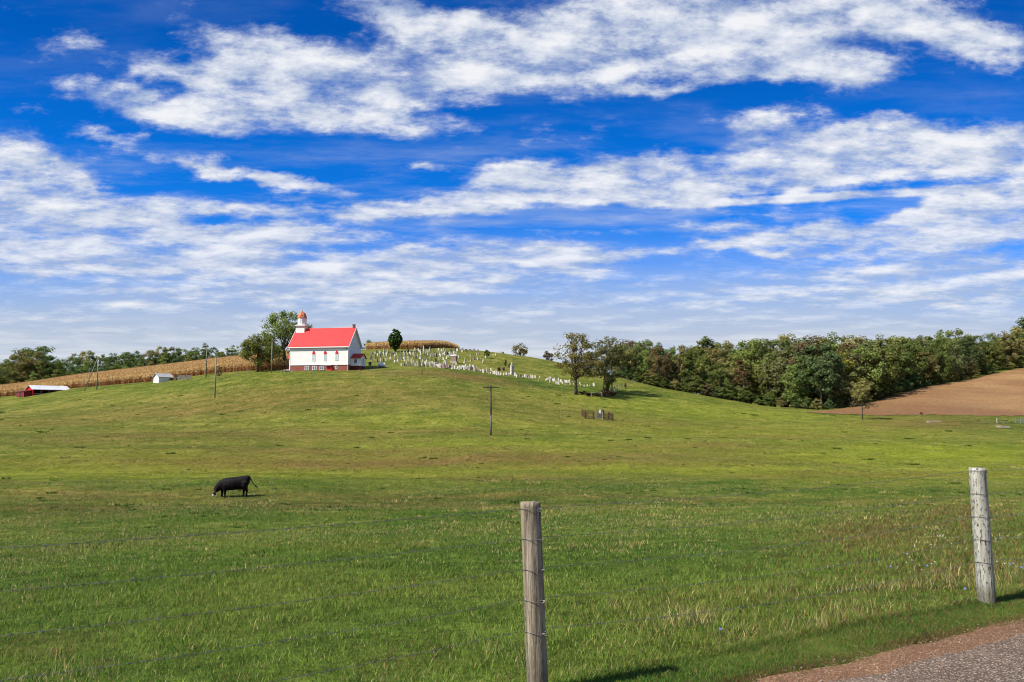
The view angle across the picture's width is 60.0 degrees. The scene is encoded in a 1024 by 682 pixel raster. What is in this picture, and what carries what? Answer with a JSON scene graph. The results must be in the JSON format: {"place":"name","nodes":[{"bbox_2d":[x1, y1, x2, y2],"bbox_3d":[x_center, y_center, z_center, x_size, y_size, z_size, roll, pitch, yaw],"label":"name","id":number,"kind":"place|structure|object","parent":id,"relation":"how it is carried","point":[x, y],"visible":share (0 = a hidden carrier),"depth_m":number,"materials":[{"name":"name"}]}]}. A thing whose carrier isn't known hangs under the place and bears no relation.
{"place":"outdoors","nodes":[
{"label":"outdoors","id":0,"kind":"place"},
{"bbox_2d":[0,348,1023,681],"bbox_3d":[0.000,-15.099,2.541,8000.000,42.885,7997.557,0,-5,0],"label":"pasture ground","id":1,"kind":"structure","parent":0,"point":[654,402],"depth_m":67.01,"materials":[{"name":"green plant"}]},
{"bbox_2d":[0,350,28,383],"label":"belt tree","id":2,"kind":"object","parent":1,"relation":"on","point":[21,354],"visible":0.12,"depth_m":351.13,"materials":[{"name":"green plant"}]},
{"bbox_2d":[0,355,29,382],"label":"belt tree","id":3,"kind":"object","parent":1,"relation":"on","point":[13,373],"visible":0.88,"depth_m":330.30,"materials":[{"name":"green plant"}]},
{"bbox_2d":[14,351,47,379],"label":"belt tree","id":4,"kind":"object","parent":1,"relation":"on","point":[30,369],"visible":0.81,"depth_m":331.18,"materials":[{"name":"green plant"}]},
{"bbox_2d":[17,346,55,378],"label":"belt tree","id":5,"kind":"object","parent":1,"relation":"on","point":[44,350],"visible":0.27,"depth_m":350.60,"materials":[{"name":"green plant"}]},
{"bbox_2d":[16,385,68,396],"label":"red barn","id":6,"kind":"structure","parent":1,"relation":"on","point":[30,390],"depth_m":222.62,"materials":[{"name":"paint"}]},
{"bbox_2d":[30,354,65,377],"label":"belt tree","id":7,"kind":"object","parent":1,"relation":"on","point":[47,369],"visible":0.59,"depth_m":336.49,"materials":[{"name":"green plant"}]},
{"bbox_2d":[49,362,66,376],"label":"belt tree","id":8,"kind":"object","parent":1,"relation":"on","point":[58,367],"visible":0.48,"depth_m":334.84,"materials":[{"name":"green plant"}]},
{"bbox_2d":[63,357,85,375],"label":"belt tree","id":9,"kind":"object","parent":1,"relation":"on","point":[69,368],"visible":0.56,"depth_m":334.02,"materials":[{"name":"green plant"}]},
{"bbox_2d":[75,350,99,371],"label":"belt tree","id":10,"kind":"object","parent":1,"relation":"on","point":[83,353],"visible":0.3,"depth_m":350.75,"materials":[{"name":"green plant"}]},
{"bbox_2d":[83,353,99,372],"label":"belt tree","id":11,"kind":"object","parent":1,"relation":"on","point":[91,365],"visible":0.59,"depth_m":332.38,"materials":[{"name":"green plant"}]},
{"bbox_2d":[116,352,133,368],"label":"belt tree","id":12,"kind":"object","parent":1,"relation":"on","point":[126,361],"visible":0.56,"depth_m":338.33,"materials":[{"name":"green plant"}]},
{"bbox_2d":[0,350,289,396],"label":"corn field","id":13,"kind":"structure","parent":1,"relation":"on","point":[235,363],"depth_m":228.74,"materials":[{"name":"beige plant"}]},
{"bbox_2d":[152,373,172,382],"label":"white shed","id":14,"kind":"structure","parent":1,"relation":"on","point":[160,377],"depth_m":214.99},
{"bbox_2d":[156,348,176,362],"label":"belt tree","id":15,"kind":"object","parent":1,"relation":"on","point":[168,356],"visible":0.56,"depth_m":335.95,"materials":[{"name":"green plant"}]},
{"bbox_2d":[194,348,214,358],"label":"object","id":16,"kind":"object","parent":1,"relation":"on","point":[202,356],"visible":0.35,"depth_m":335.82,"materials":[{"name":"white"}]},
{"bbox_2d":[212,475,257,497],"bbox_3d":[-17.091,8.976,54.752,2.750,1.340,0.768,0,-5,-4],"label":"cow","id":17,"kind":"object","parent":1,"relation":"on","point":[239,483],"visible":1,"depth_m":54.50},
{"bbox_2d":[237,333,279,371],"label":"round tree","id":18,"kind":"object","parent":1,"relation":"on","point":[254,348],"visible":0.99,"depth_m":205.21,"materials":[{"name":"green plant"}]},
{"bbox_2d":[254,310,313,368],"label":"maple tree","id":19,"kind":"object","parent":1,"relation":"on","point":[285,333],"visible":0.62,"depth_m":212.45,"materials":[{"name":"green plant"}]},
{"bbox_2d":[288,309,366,370],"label":"white church","id":20,"kind":"structure","parent":1,"relation":"on","point":[331,349],"depth_m":200.36,"materials":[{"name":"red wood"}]},
{"bbox_2d":[387,328,402,351],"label":"cedar tree","id":21,"kind":"object","parent":1,"relation":"on","point":[395,340],"visible":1,"depth_m":250.36,"materials":[{"name":"green plant"}]},
{"bbox_2d":[365,340,459,349],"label":"hilltop corn","id":22,"kind":"object","parent":1,"relation":"on","point":[416,344],"visible":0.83,"depth_m":275.78,"materials":[{"name":"brown plant"}]},
{"bbox_2d":[483,385,498,434],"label":"utility pole","id":23,"kind":"object","parent":1,"relation":"on","point":[490,387],"visible":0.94,"depth_m":123.72,"materials":[{"name":"wood"}]},
{"bbox_2d":[0,467,1023,681],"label":"barbed wire fence","id":24,"kind":"object","parent":1,"relation":"on","point":[533,569],"visible":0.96,"depth_m":5.37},
{"bbox_2d":[511,343,527,355],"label":"hilltop tree","id":25,"kind":"object","parent":1,"relation":"on","point":[521,350],"visible":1,"depth_m":275.56,"materials":[{"name":"green plant"}]},
{"bbox_2d":[552,332,604,394],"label":"sparse tree","id":26,"kind":"object","parent":1,"relation":"on","point":[578,368],"visible":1,"depth_m":189.29,"materials":[{"name":"green plant"}]},
{"bbox_2d":[582,406,612,419],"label":"iron enclosure","id":27,"kind":"object","parent":1,"relation":"on","point":[587,415],"visible":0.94,"depth_m":149.90,"materials":[{"name":"black metal"}]},
{"bbox_2d":[579,338,631,389],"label":"leafy tree","id":28,"kind":"object","parent":1,"relation":"on","point":[614,358],"visible":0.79,"depth_m":198.59,"materials":[{"name":"green plant"}]},
{"bbox_2d":[612,344,634,371],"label":"woodland tree","id":29,"kind":"object","parent":1,"relation":"on","point":[630,354],"visible":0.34,"depth_m":252.57,"materials":[{"name":"green plant"}]},
{"bbox_2d":[624,348,645,379],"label":"woodland tree","id":30,"kind":"object","parent":1,"relation":"on","point":[633,366],"visible":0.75,"depth_m":252.98,"materials":[{"name":"green plant"}]},
{"bbox_2d":[633,339,656,383],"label":"woodland tree","id":31,"kind":"object","parent":1,"relation":"on","point":[648,344],"visible":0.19,"depth_m":274.79,"materials":[{"name":"green plant"}]},
{"bbox_2d":[634,349,659,383],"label":"woodland tree","id":32,"kind":"object","parent":1,"relation":"on","point":[645,366],"visible":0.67,"depth_m":252.36,"materials":[{"name":"green plant"}]},
{"bbox_2d":[648,373,661,385],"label":"woodland shrub","id":33,"kind":"object","parent":1,"relation":"on","point":[658,377],"visible":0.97,"depth_m":245.56,"materials":[{"name":"green plant"}]},
{"bbox_2d":[645,346,672,386],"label":"woodland tree","id":34,"kind":"object","parent":1,"relation":"on","point":[665,361],"visible":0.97,"depth_m":247.20,"materials":[{"name":"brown plant"}]},
{"bbox_2d":[651,342,666,387],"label":"woodland tree","id":35,"kind":"object","parent":1,"relation":"on","point":[662,352],"visible":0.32,"depth_m":258.55,"materials":[{"name":"green plant"}]},
{"bbox_2d":[661,348,680,380],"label":"woodland tree","id":36,"kind":"object","parent":1,"relation":"on","point":[673,350],"visible":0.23,"depth_m":260.15,"materials":[{"name":"green plant"}]},
{"bbox_2d":[669,357,683,387],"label":"woodland tree","id":37,"kind":"object","parent":1,"relation":"on","point":[676,371],"visible":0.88,"depth_m":249.87,"materials":[{"name":"green plant"}]},
{"bbox_2d":[673,348,691,390],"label":"woodland tree","id":38,"kind":"object","parent":1,"relation":"on","point":[681,361],"visible":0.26,"depth_m":255.19,"materials":[{"name":"green plant"}]},
{"bbox_2d":[678,350,700,392],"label":"woodland tree","id":39,"kind":"object","parent":1,"relation":"on","point":[690,370],"visible":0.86,"depth_m":244.31,"materials":[{"name":"green plant"}]},
{"bbox_2d":[673,348,711,393],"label":"woodland tree","id":40,"kind":"object","parent":1,"relation":"on","point":[696,362],"visible":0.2,"depth_m":254.76,"materials":[{"name":"green plant"}]},
{"bbox_2d":[685,375,705,393],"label":"woodland shrub","id":41,"kind":"object","parent":1,"relation":"on","point":[692,383],"visible":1,"depth_m":240.13,"materials":[{"name":"green plant"}]},
{"bbox_2d":[689,336,717,381],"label":"woodland tree","id":42,"kind":"object","parent":1,"relation":"on","point":[706,341],"visible":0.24,"depth_m":264.09,"materials":[{"name":"green plant"}]},
{"bbox_2d":[696,354,714,395],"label":"woodland tree","id":43,"kind":"object","parent":1,"relation":"on","point":[704,367],"visible":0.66,"depth_m":247.69,"materials":[{"name":"green plant"}]},
{"bbox_2d":[694,347,720,396],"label":"woodland tree","id":44,"kind":"object","parent":1,"relation":"on","point":[711,357],"visible":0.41,"depth_m":250.60,"materials":[{"name":"green plant"}]},
{"bbox_2d":[706,362,732,398],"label":"woodland tree","id":45,"kind":"object","parent":1,"relation":"on","point":[719,373],"visible":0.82,"depth_m":241.92,"materials":[{"name":"green plant"}]},
{"bbox_2d":[709,347,736,397],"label":"woodland tree","id":46,"kind":"object","parent":1,"relation":"on","point":[720,352],"visible":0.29,"depth_m":250.95,"materials":[{"name":"green plant"}]},
{"bbox_2d":[715,381,738,399],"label":"woodland shrub","id":47,"kind":"object","parent":1,"relation":"on","point":[721,390],"visible":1,"depth_m":235.78,"materials":[{"name":"green plant"}]},
{"bbox_2d":[715,361,745,400],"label":"woodland tree","id":48,"kind":"object","parent":1,"relation":"on","point":[732,364],"visible":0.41,"depth_m":243.47,"materials":[{"name":"green plant"}]},
{"bbox_2d":[729,386,745,401],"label":"woodland shrub","id":49,"kind":"object","parent":1,"relation":"on","point":[737,392],"visible":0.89,"depth_m":235.19,"materials":[{"name":"green plant"}]},
{"bbox_2d":[731,360,752,401],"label":"woodland tree","id":50,"kind":"object","parent":1,"relation":"on","point":[744,374],"visible":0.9,"depth_m":237.23,"materials":[{"name":"green plant"}]},
{"bbox_2d":[728,340,759,402],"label":"woodland tree","id":51,"kind":"object","parent":1,"relation":"on","point":[747,351],"visible":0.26,"depth_m":249.39,"materials":[{"name":"green plant"}]},
{"bbox_2d":[738,385,756,402],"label":"woodland shrub","id":52,"kind":"object","parent":1,"relation":"on","point":[749,393],"visible":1,"depth_m":233.62,"materials":[{"name":"green plant"}]},
{"bbox_2d":[730,338,771,404],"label":"woodland tree","id":53,"kind":"object","parent":1,"relation":"on","point":[758,344],"visible":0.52,"depth_m":244.10,"materials":[{"name":"green plant"}]},
{"bbox_2d":[750,376,762,404],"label":"woodland tree","id":54,"kind":"object","parent":1,"relation":"on","point":[757,390],"visible":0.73,"depth_m":239.31,"materials":[{"name":"green plant"}]},
{"bbox_2d":[758,360,780,405],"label":"woodland tree","id":55,"kind":"object","parent":1,"relation":"on","point":[765,391],"visible":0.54,"depth_m":236.13,"materials":[{"name":"green plant"}]},
{"bbox_2d":[762,393,778,406],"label":"woodland shrub","id":56,"kind":"object","parent":1,"relation":"on","point":[770,398],"visible":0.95,"depth_m":230.05,"materials":[{"name":"green plant"}]},
{"bbox_2d":[756,349,792,406],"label":"woodland tree","id":57,"kind":"object","parent":1,"relation":"on","point":[774,374],"visible":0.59,"depth_m":233.12,"materials":[{"name":"green plant"}]},
{"bbox_2d":[758,339,800,406],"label":"woodland tree","id":58,"kind":"object","parent":1,"relation":"on","point":[783,344],"visible":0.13,"depth_m":238.91,"materials":[{"name":"green plant"}]},
{"bbox_2d":[766,333,798,406],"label":"woodland tree","id":59,"kind":"object","parent":1,"relation":"on","point":[784,337],"visible":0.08,"depth_m":248.48,"materials":[{"name":"green plant"}]},
{"bbox_2d":[775,341,806,407],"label":"woodland tree","id":60,"kind":"object","parent":1,"relation":"on","point":[786,363],"visible":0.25,"depth_m":232.27,"materials":[{"name":"green plant"}]},
{"bbox_2d":[780,364,808,406],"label":"woodland tree","id":61,"kind":"object","parent":1,"relation":"on","point":[792,395],"visible":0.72,"depth_m":222.70,"materials":[{"name":"green plant"}]},
{"bbox_2d":[800,396,813,408],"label":"woodland shrub","id":62,"kind":"object","parent":1,"relation":"on","point":[806,403],"visible":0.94,"depth_m":214.44,"materials":[{"name":"green plant"}]},
{"bbox_2d":[783,334,831,408],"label":"woodland tree","id":63,"kind":"object","parent":1,"relation":"on","point":[802,344],"visible":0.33,"depth_m":225.40,"materials":[{"name":"green plant"}]},
{"bbox_2d":[786,355,829,402],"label":"woodland tree","id":64,"kind":"object","parent":1,"relation":"on","point":[809,371],"visible":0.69,"depth_m":219.38,"materials":[{"name":"green plant"}]},
{"bbox_2d":[795,341,847,408],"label":"woodland tree","id":65,"kind":"object","parent":1,"relation":"on","point":[823,369],"visible":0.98,"depth_m":214.85,"materials":[{"name":"green plant"}]},
{"bbox_2d":[802,335,852,403],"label":"woodland tree","id":66,"kind":"object","parent":1,"relation":"on","point":[819,340],"visible":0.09,"depth_m":227.18,"materials":[{"name":"green plant"}]},
{"bbox_2d":[816,352,852,407],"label":"woodland tree","id":67,"kind":"object","parent":1,"relation":"on","point":[842,391],"visible":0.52,"depth_m":215.81,"materials":[{"name":"green plant"}]},
{"bbox_2d":[825,352,863,399],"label":"woodland tree","id":68,"kind":"object","parent":1,"relation":"on","point":[848,372],"visible":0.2,"depth_m":225.64,"materials":[{"name":"green plant"}]},
{"bbox_2d":[841,387,858,404],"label":"woodland shrub","id":69,"kind":"object","parent":1,"relation":"on","point":[847,399],"visible":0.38,"depth_m":219.50,"materials":[{"name":"green plant"}]},
{"bbox_2d":[840,352,863,404],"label":"woodland tree","id":70,"kind":"object","parent":1,"relation":"on","point":[853,374],"visible":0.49,"depth_m":226.49,"materials":[{"name":"green plant"}]},
{"bbox_2d":[837,343,874,388],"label":"woodland tree","id":71,"kind":"object","parent":1,"relation":"on","point":[853,347],"visible":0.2,"depth_m":233.25,"materials":[{"name":"green plant"}]},
{"bbox_2d":[840,335,883,399],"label":"woodland tree","id":72,"kind":"object","parent":1,"relation":"on","point":[855,339],"visible":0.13,"depth_m":248.87,"materials":[{"name":"green plant"}]},
{"bbox_2d":[849,378,879,418],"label":"lone tree","id":73,"kind":"object","parent":1,"relation":"on","point":[862,391],"visible":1,"depth_m":174.44,"materials":[{"name":"green plant"}]},
{"bbox_2d":[845,346,886,401],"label":"woodland tree","id":74,"kind":"object","parent":1,"relation":"on","point":[869,356],"visible":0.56,"depth_m":230.18,"materials":[{"name":"green plant"}]},
{"bbox_2d":[851,342,885,388],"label":"woodland tree","id":75,"kind":"object","parent":1,"relation":"on","point":[865,345],"visible":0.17,"depth_m":237.92,"materials":[{"name":"green plant"}]},
{"bbox_2d":[853,337,900,398],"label":"woodland tree","id":76,"kind":"object","parent":1,"relation":"on","point":[891,357],"visible":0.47,"depth_m":236.20,"materials":[{"name":"green plant"}]},
{"bbox_2d":[883,378,902,395],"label":"woodland shrub","id":77,"kind":"object","parent":1,"relation":"on","point":[894,385],"visible":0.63,"depth_m":240.82,"materials":[{"name":"green plant"}]},
{"bbox_2d":[876,338,910,392],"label":"woodland tree","id":78,"kind":"object","parent":1,"relation":"on","point":[902,374],"visible":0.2,"depth_m":251.42,"materials":[{"name":"green plant"}]},
{"bbox_2d":[881,344,915,393],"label":"woodland tree","id":79,"kind":"object","parent":1,"relation":"on","point":[903,359],"visible":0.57,"depth_m":246.82,"materials":[{"name":"green plant"}]},
{"bbox_2d":[897,378,913,391],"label":"woodland shrub","id":80,"kind":"object","parent":1,"relation":"on","point":[904,384],"visible":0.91,"depth_m":246.29,"materials":[{"name":"green plant"}]},
{"bbox_2d":[894,336,925,387],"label":"woodland tree","id":81,"kind":"object","parent":1,"relation":"on","point":[903,340],"visible":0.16,"depth_m":262.75,"materials":[{"name":"green plant"}]},
{"bbox_2d":[898,343,928,386],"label":"woodland tree","id":82,"kind":"object","parent":1,"relation":"on","point":[914,348],"visible":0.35,"depth_m":255.94,"materials":[{"name":"green plant"}]},
{"bbox_2d":[906,374,923,388],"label":"woodland shrub","id":83,"kind":"object","parent":1,"relation":"on","point":[915,377],"visible":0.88,"depth_m":251.75,"materials":[{"name":"green plant"}]},
{"bbox_2d":[909,339,936,385],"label":"woodland tree","id":84,"kind":"object","parent":1,"relation":"on","point":[929,349],"visible":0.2,"depth_m":268.66,"materials":[{"name":"green plant"}]},
{"bbox_2d":[909,350,940,385],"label":"woodland tree","id":85,"kind":"object","parent":1,"relation":"on","point":[932,368],"visible":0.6,"depth_m":260.32,"materials":[{"name":"green plant"}]},
{"bbox_2d":[924,329,952,361],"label":"woodland tree","id":86,"kind":"object","parent":1,"relation":"on","point":[928,338],"visible":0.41,"depth_m":278.00,"materials":[{"name":"green plant"}]},
{"bbox_2d":[931,373,946,383],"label":"woodland shrub","id":87,"kind":"object","parent":1,"relation":"on","point":[940,377],"visible":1,"depth_m":265.57,"materials":[{"name":"green plant"}]},
{"bbox_2d":[926,337,955,374],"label":"woodland tree","id":88,"kind":"object","parent":1,"relation":"on","point":[939,354],"visible":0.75,"depth_m":268.17,"materials":[{"name":"green plant"}]},
{"bbox_2d":[942,344,968,380],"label":"woodland tree","id":89,"kind":"object","parent":1,"relation":"on","point":[954,349],"visible":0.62,"depth_m":274.90,"materials":[{"name":"green plant"}]},
{"bbox_2d":[939,328,974,357],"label":"woodland tree","id":90,"kind":"object","parent":1,"relation":"on","point":[959,332],"visible":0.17,"depth_m":302.23,"materials":[{"name":"green plant"}]},
{"bbox_2d":[950,336,987,376],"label":"woodland tree","id":91,"kind":"object","parent":1,"relation":"on","point":[974,351],"visible":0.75,"depth_m":285.69,"materials":[{"name":"green plant"}]},
{"bbox_2d":[962,361,980,377],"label":"woodland shrub","id":92,"kind":"object","parent":1,"relation":"on","point":[971,374],"visible":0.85,"depth_m":280.01,"materials":[{"name":"green plant"}]},
{"bbox_2d":[971,335,990,357],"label":"woodland tree","id":93,"kind":"object","parent":1,"relation":"on","point":[981,339],"visible":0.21,"depth_m":299.80,"materials":[{"name":"green plant"}]},
{"bbox_2d":[983,340,1000,369],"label":"woodland tree","id":94,"kind":"object","parent":1,"relation":"on","point":[989,349],"visible":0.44,"depth_m":299.40,"materials":[{"name":"green plant"}]},
{"bbox_2d":[986,342,1006,369],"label":"woodland tree","id":95,"kind":"object","parent":1,"relation":"on","point":[994,350],"visible":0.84,"depth_m":297.62,"materials":[{"name":"green plant"}]},
{"bbox_2d":[997,330,1020,366],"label":"woodland tree","id":96,"kind":"object","parent":1,"relation":"on","point":[1007,347],"visible":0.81,"depth_m":303.43,"materials":[{"name":"green plant"}]},
{"bbox_2d":[1005,325,1023,367],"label":"woodland tree","id":97,"kind":"object","parent":1,"relation":"on","point":[1017,330],"visible":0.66,"depth_m":306.15,"materials":[{"name":"green plant"}]},
{"bbox_2d":[1011,316,1023,339],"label":"woodland tree","id":98,"kind":"object","parent":1,"relation":"on","point":[1021,322],"visible":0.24,"depth_m":323.81,"materials":[{"name":"green plant"}]},
{"bbox_2d":[1013,354,1023,367],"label":"woodland shrub","id":99,"kind":"object","parent":1,"relation":"on","point":[1019,363],"visible":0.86,"depth_m":302.68,"materials":[{"name":"green plant"}]},
{"bbox_2d":[0,0,1023,393],"label":"sky","id":100,"kind":"structure","parent":0,"point":[490,175],"materials":[{"name":"blue"}]},
{"bbox_2d":[753,619,1023,681],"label":"road shoulder","id":101,"kind":"object","parent":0,"point":[889,666],"visible":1,"depth_m":6.11},
{"bbox_2d":[810,368,1023,415],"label":"ploughed field","id":102,"kind":"structure","parent":0,"point":[999,394],"depth_m":221.14,"materials":[{"name":"beige soil"}]},
{"bbox_2d":[828,633,1023,681],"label":"road","id":103,"kind":"structure","parent":0,"point":[998,673],"depth_m":5.81,"materials":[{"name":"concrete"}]},
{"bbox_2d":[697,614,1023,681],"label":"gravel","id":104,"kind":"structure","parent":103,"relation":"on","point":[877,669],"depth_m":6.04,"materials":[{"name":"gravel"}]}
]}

